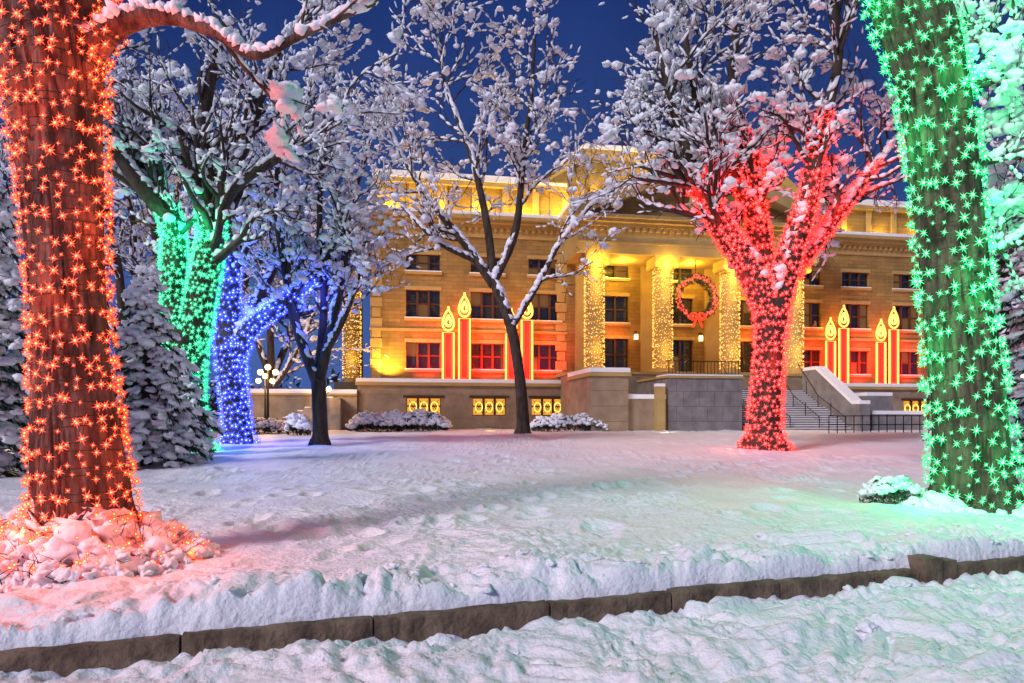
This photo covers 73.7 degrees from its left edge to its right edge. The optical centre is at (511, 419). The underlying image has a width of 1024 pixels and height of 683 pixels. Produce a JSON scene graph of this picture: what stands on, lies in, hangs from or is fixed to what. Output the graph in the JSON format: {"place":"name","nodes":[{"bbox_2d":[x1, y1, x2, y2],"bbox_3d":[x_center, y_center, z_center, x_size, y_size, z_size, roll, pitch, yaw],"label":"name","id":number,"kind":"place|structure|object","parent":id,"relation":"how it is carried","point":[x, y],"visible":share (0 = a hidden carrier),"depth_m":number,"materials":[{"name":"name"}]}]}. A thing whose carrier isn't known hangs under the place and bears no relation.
{"place":"outdoors","nodes":[
{"label":"outdoors","id":0,"kind":"place"},
{"bbox_2d":[0,428,1023,682],"bbox_3d":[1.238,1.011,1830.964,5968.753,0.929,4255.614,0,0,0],"label":"snowy ground","id":1,"kind":"structure","parent":0,"point":[294,526],"depth_m":5.52,"materials":[{"name":"white snow"}]},
{"bbox_2d":[0,148,30,477],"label":"pine tree","id":2,"kind":"object","parent":1,"relation":"on","point":[14,416],"visible":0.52,"depth_m":12.98,"materials":[{"name":"green plant"}]},
{"bbox_2d":[0,54,112,338],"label":"tree","id":3,"kind":"object","parent":1,"relation":"on","point":[6,172],"visible":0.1,"depth_m":28.89,"materials":[{"name":"white plant"}]},
{"bbox_2d":[0,508,209,584],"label":"snow pile","id":4,"kind":"object","parent":1,"relation":"on","point":[79,562],"visible":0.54,"depth_m":5.12,"materials":[{"name":"snow"}]},
{"bbox_2d":[111,264,216,470],"bbox_3d":[-8.233,-0.907,15.488,3.245,5.294,2.867,0,0,0],"label":"pine tree","id":5,"kind":"object","parent":1,"relation":"on","point":[149,369],"visible":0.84,"depth_m":15.23,"materials":[{"name":"green plant"}]},
{"bbox_2d":[103,38,270,413],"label":"tree","id":6,"kind":"object","parent":1,"relation":"on","point":[119,282],"visible":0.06,"depth_m":46.88,"materials":[{"name":"white plant"}]},
{"bbox_2d":[169,348,225,454],"bbox_3d":[-9.422,-0.250,19.023,2.637,3.589,2.692,0,0,0],"label":"pine tree","id":7,"kind":"object","parent":1,"relation":"on","point":[193,392],"visible":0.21,"depth_m":18.91,"materials":[{"name":"green plant"}]},
{"bbox_2d":[103,0,295,336],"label":"tree","id":8,"kind":"object","parent":1,"relation":"on","point":[137,232],"visible":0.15,"depth_m":33.33,"materials":[{"name":"white plant"}]},
{"bbox_2d":[0,0,441,563],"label":"tree","id":9,"kind":"object","parent":1,"relation":"on","point":[54,58],"visible":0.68,"depth_m":5.53,"materials":[{"name":"brown plant"}]},
{"bbox_2d":[209,416,285,434],"bbox_3d":[-15.020,0.254,39.010,4.351,1.279,2.412,0,0,0],"label":"hedge","id":10,"kind":"object","parent":1,"relation":"on","point":[272,424],"visible":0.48,"depth_m":38.47,"materials":[{"name":"grey plant"}]},
{"bbox_2d":[157,368,342,418],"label":"distant trees","id":11,"kind":"object","parent":1,"relation":"on","point":[215,409],"visible":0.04,"depth_m":88.97,"materials":[{"name":"grey plant"}]},
{"bbox_2d":[168,50,358,443],"bbox_3d":[-8.710,-6.503,26.076,9.012,15.803,4.951,0,0,29],"label":"tree","id":12,"kind":"object","parent":1,"relation":"on","point":[236,333],"visible":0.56,"depth_m":25.58,"materials":[{"name":"blue plant"}]},
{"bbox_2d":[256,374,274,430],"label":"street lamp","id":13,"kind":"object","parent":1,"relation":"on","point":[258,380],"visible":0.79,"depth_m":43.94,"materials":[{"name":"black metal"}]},
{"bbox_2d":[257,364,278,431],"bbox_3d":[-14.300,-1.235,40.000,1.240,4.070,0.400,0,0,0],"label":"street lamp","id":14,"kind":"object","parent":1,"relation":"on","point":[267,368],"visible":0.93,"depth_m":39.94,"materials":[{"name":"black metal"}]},
{"bbox_2d":[103,0,435,451],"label":"tree","id":15,"kind":"object","parent":1,"relation":"on","point":[221,181],"visible":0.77,"depth_m":21.16,"materials":[{"name":"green plant"}]},
{"bbox_2d":[184,116,388,388],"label":"tree","id":16,"kind":"object","parent":1,"relation":"on","point":[295,355],"visible":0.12,"depth_m":49.51,"materials":[{"name":"white plant"}]},
{"bbox_2d":[284,412,311,435],"bbox_3d":[-11.102,0.248,35.563,1.609,1.414,1.519,0,0,0],"label":"bush","id":17,"kind":"object","parent":1,"relation":"on","point":[295,422],"visible":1,"depth_m":35.06,"materials":[{"name":"grey plant"}]},
{"bbox_2d":[231,0,420,445],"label":"tree","id":18,"kind":"object","parent":1,"relation":"on","point":[354,242],"visible":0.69,"depth_m":24.69,"materials":[{"name":"white plant"}]},
{"bbox_2d":[345,408,452,431],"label":"hedge","id":19,"kind":"object","parent":1,"relation":"on","point":[415,419],"visible":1,"depth_m":44.10,"materials":[{"name":"grey plant"}]},
{"bbox_2d":[315,0,664,433],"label":"tree","id":20,"kind":"object","parent":1,"relation":"on","point":[491,272],"visible":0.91,"depth_m":39.67,"materials":[{"name":"white plant"}]},
{"bbox_2d":[0,554,1023,676],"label":"stone kerb","id":21,"kind":"structure","parent":1,"relation":"on","point":[467,622],"depth_m":4.43,"materials":[{"name":"grey stone"}]},
{"bbox_2d":[0,487,1023,592],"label":"snow mound","id":22,"kind":"object","parent":1,"relation":"on","point":[62,544],"visible":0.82,"depth_m":5.06,"materials":[{"name":"white snow"}]},
{"bbox_2d":[8,518,1023,664],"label":"snow chunks","id":23,"kind":"object","parent":1,"relation":"on","point":[867,626],"visible":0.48,"depth_m":4.69,"materials":[{"name":"white snow"}]},
{"bbox_2d":[530,413,608,431],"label":"hedge","id":24,"kind":"object","parent":1,"relation":"on","point":[561,421],"visible":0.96,"depth_m":44.15,"materials":[{"name":"grey plant"}]},
{"bbox_2d":[221,143,930,431],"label":"courthouse","id":25,"kind":"structure","parent":1,"relation":"on","point":[620,345],"depth_m":53.19,"materials":[{"name":"beige stone"}]},
{"bbox_2d":[442,292,470,378],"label":"candle decoration","id":26,"kind":"object","parent":25,"relation":"on","point":[464,350],"visible":0.93,"depth_m":52.38,"materials":[{"name":"red plastic"}]},
{"bbox_2d":[505,294,532,379],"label":"candle decoration","id":27,"kind":"object","parent":25,"relation":"on","point":[527,340],"visible":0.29,"depth_m":53.34,"materials":[{"name":"orange"}]},
{"bbox_2d":[407,255,915,374],"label":"window panes","id":28,"kind":"structure","parent":25,"relation":"in","point":[621,303],"depth_m":55.59,"materials":[{"name":"black glass"}]},
{"bbox_2d":[403,254,929,421],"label":"window frames","id":29,"kind":"structure","parent":25,"relation":"in","point":[679,273],"depth_m":54.56,"materials":[{"name":"brown"}]},
{"bbox_2d":[407,256,926,414],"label":"windows","id":30,"kind":"structure","parent":25,"relation":"in","point":[475,297],"depth_m":53.76,"materials":[{"name":"yellow"}]},
{"bbox_2d":[671,259,719,327],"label":"wreath","id":31,"kind":"object","parent":25,"relation":"hanging from","point":[697,316],"visible":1,"depth_m":52.98,"materials":[{"name":"red"}]},
{"bbox_2d":[825,305,848,382],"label":"candle decoration","id":32,"kind":"object","parent":25,"relation":"on","point":[843,355],"visible":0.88,"depth_m":58.02,"materials":[{"name":"red plastic"}]},
{"bbox_2d":[876,306,898,383],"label":"candle decoration","id":33,"kind":"object","parent":25,"relation":"on","point":[893,358],"visible":0.96,"depth_m":58.83,"materials":[{"name":"red plastic"}]},
{"bbox_2d":[573,0,996,450],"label":"tree","id":34,"kind":"object","parent":1,"relation":"on","point":[728,144],"visible":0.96,"depth_m":21.17,"materials":[{"name":"brown plant"}]},
{"bbox_2d":[828,414,929,432],"bbox_3d":[22.010,0.280,39.206,8.061,1.206,0.070,0,0,-6],"label":"iron fence","id":35,"kind":"object","parent":1,"relation":"on","point":[878,424],"visible":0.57,"depth_m":39.08,"materials":[{"name":"black"}]},
{"bbox_2d":[856,475,922,503],"bbox_3d":[4.963,0.940,8.949,0.748,0.452,0.650,0,0,0],"label":"bush","id":36,"kind":"object","parent":1,"relation":"on","point":[896,488],"visible":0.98,"depth_m":8.79,"materials":[{"name":"grey plant"}]},
{"bbox_2d":[858,0,1023,515],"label":"tree","id":37,"kind":"object","parent":1,"relation":"on","point":[931,48],"visible":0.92,"depth_m":8.35,"materials":[{"name":"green plant"}]},
{"bbox_2d":[920,171,1023,445],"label":"pine tree","id":38,"kind":"object","parent":1,"relation":"on","point":[1004,276],"visible":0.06,"depth_m":26.73,"materials":[{"name":"green plant"}]},
{"bbox_2d":[929,157,1023,465],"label":"pine tree","id":39,"kind":"object","parent":1,"relation":"on","point":[1014,320],"visible":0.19,"depth_m":14.80,"materials":[{"name":"green plant"}]},
{"bbox_2d":[978,128,1023,256],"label":"tree","id":40,"kind":"object","parent":1,"relation":"on","point":[995,145],"visible":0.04,"depth_m":38.59,"materials":[{"name":"plant"}]},
{"bbox_2d":[988,105,1023,305],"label":"tree","id":41,"kind":"object","parent":1,"relation":"on","point":[1017,162],"visible":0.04,"depth_m":28.71,"materials":[{"name":"plant"}]},
{"bbox_2d":[0,0,1023,416],"label":"sky","id":42,"kind":"structure","parent":0,"point":[588,25],"materials":[{"name":"blue"}]}
]}

